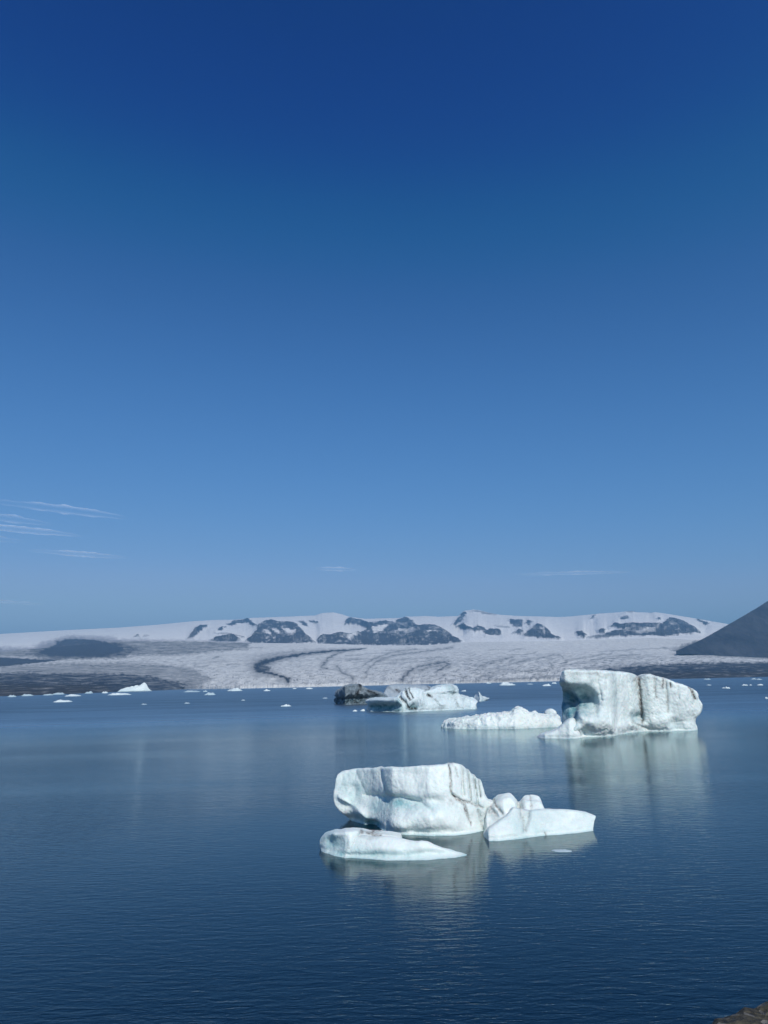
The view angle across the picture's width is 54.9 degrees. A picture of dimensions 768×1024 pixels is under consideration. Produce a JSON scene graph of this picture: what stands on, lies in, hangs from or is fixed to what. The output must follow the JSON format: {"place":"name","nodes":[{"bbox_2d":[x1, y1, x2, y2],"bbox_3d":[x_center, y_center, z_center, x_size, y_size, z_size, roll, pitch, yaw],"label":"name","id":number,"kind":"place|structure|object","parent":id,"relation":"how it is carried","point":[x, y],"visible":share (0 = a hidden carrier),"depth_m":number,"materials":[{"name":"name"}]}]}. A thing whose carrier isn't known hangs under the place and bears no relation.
{"place":"outdoors","nodes":[
{"label":"outdoors","id":0,"kind":"place"},
{"bbox_2d":[0,610,727,651],"bbox_3d":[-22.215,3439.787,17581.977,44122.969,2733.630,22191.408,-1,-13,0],"label":"snowy mountains","id":1,"kind":"structure","parent":0,"point":[462,627],"depth_m":14091.88,"materials":[{"name":"white snow"}]},
{"bbox_2d":[0,677,767,1023],"bbox_3d":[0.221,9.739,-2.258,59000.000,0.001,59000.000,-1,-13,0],"label":"water","id":2,"kind":"structure","parent":0,"point":[164,859],"depth_m":40.06,"materials":[{"name":"blue liquid"}]},
{"bbox_2d":[54,700,72,701],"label":"ice floe","id":3,"kind":"object","parent":2,"relation":"on","point":[63,701],"visible":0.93,"depth_m":678.86,"materials":[{"name":"white ice"}]},
{"bbox_2d":[109,693,130,694],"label":"ice floe","id":4,"kind":"object","parent":2,"relation":"on","point":[119,694],"visible":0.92,"depth_m":1394.31,"materials":[{"name":"white ice"}]},
{"bbox_2d":[118,683,150,691],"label":"iceberg","id":5,"kind":"object","parent":2,"relation":"on","point":[142,687],"visible":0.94,"depth_m":3323.50,"materials":[{"name":"white ice"}]},
{"bbox_2d":[228,688,241,690],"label":"ice floe","id":6,"kind":"object","parent":2,"relation":"on","point":[235,689],"visible":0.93,"depth_m":1868.12,"materials":[{"name":"white ice"}]},
{"bbox_2d":[334,684,387,704],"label":"iceberg","id":7,"kind":"object","parent":2,"relation":"on","point":[350,694],"visible":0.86,"depth_m":380.48,"materials":[{"name":"black"}]},
{"bbox_2d":[319,827,466,860],"bbox_3d":[-0.089,20.327,45.573,7.015,1.690,9.516,6,-15,-30],"label":"ice floe","id":8,"kind":"object","parent":2,"relation":"on","point":[360,843],"visible":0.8,"depth_m":43.85,"materials":[{"name":"white ice"}]},
{"bbox_2d":[383,684,430,696],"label":"iceberg","id":9,"kind":"object","parent":2,"relation":"on","point":[392,690],"visible":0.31,"depth_m":518.47,"materials":[{"name":"white ice"}]},
{"bbox_2d":[365,683,477,711],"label":"iceberg","id":10,"kind":"object","parent":2,"relation":"on","point":[437,697],"visible":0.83,"depth_m":270.46,"materials":[{"name":"white ice"}]},
{"bbox_2d":[333,763,595,840],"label":"iceberg","id":11,"kind":"object","parent":2,"relation":"on","point":[449,799],"visible":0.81,"depth_m":51.22,"materials":[{"name":"white ice"}]},
{"bbox_2d":[473,692,489,700],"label":"iceberg","id":12,"kind":"object","parent":2,"relation":"on","point":[478,696],"visible":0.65,"depth_m":384.83,"materials":[{"name":"white ice"}]},
{"bbox_2d":[441,706,561,728],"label":"ice floe","id":13,"kind":"object","parent":2,"relation":"on","point":[517,717],"visible":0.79,"depth_m":160.69,"materials":[{"name":"white ice"}]},
{"bbox_2d":[499,682,514,685],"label":"ice floe","id":14,"kind":"object","parent":2,"relation":"on","point":[504,683],"visible":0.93,"depth_m":1638.64,"materials":[{"name":"white ice"}]},
{"bbox_2d":[551,849,571,851],"bbox_3d":[10.629,20.300,44.308,1.310,0.159,0.658,-4,-13,12],"label":"ice floe","id":15,"kind":"object","parent":2,"relation":"on","point":[561,850],"visible":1,"depth_m":44.19,"materials":[{"name":"white ice"}]},
{"bbox_2d":[537,669,702,738],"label":"iceberg","id":16,"kind":"object","parent":2,"relation":"on","point":[600,703],"visible":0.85,"depth_m":138.14,"materials":[{"name":"white ice"}]},
{"bbox_2d":[0,638,767,695],"bbox_3d":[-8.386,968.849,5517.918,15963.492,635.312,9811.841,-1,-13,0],"label":"glacier","id":17,"kind":"object","parent":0,"point":[118,666],"visible":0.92,"depth_m":7180.80,"materials":[{"name":"white ice"}]},
{"bbox_2d":[0,0,767,633],"label":"sky","id":18,"kind":"structure","parent":0,"point":[364,309],"materials":[{"name":"blue"}]},
{"bbox_2d":[676,601,767,657],"bbox_3d":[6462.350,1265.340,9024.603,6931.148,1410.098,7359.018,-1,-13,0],"label":"dark hill","id":19,"kind":"structure","parent":0,"point":[746,635],"depth_m":7869.94,"materials":[{"name":"stone"}]},
{"bbox_2d":[712,1001,767,1023],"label":"gravel bank","id":20,"kind":"structure","parent":0,"point":[756,1015],"depth_m":3.66,"materials":[{"name":"grey gravel"}]}
]}

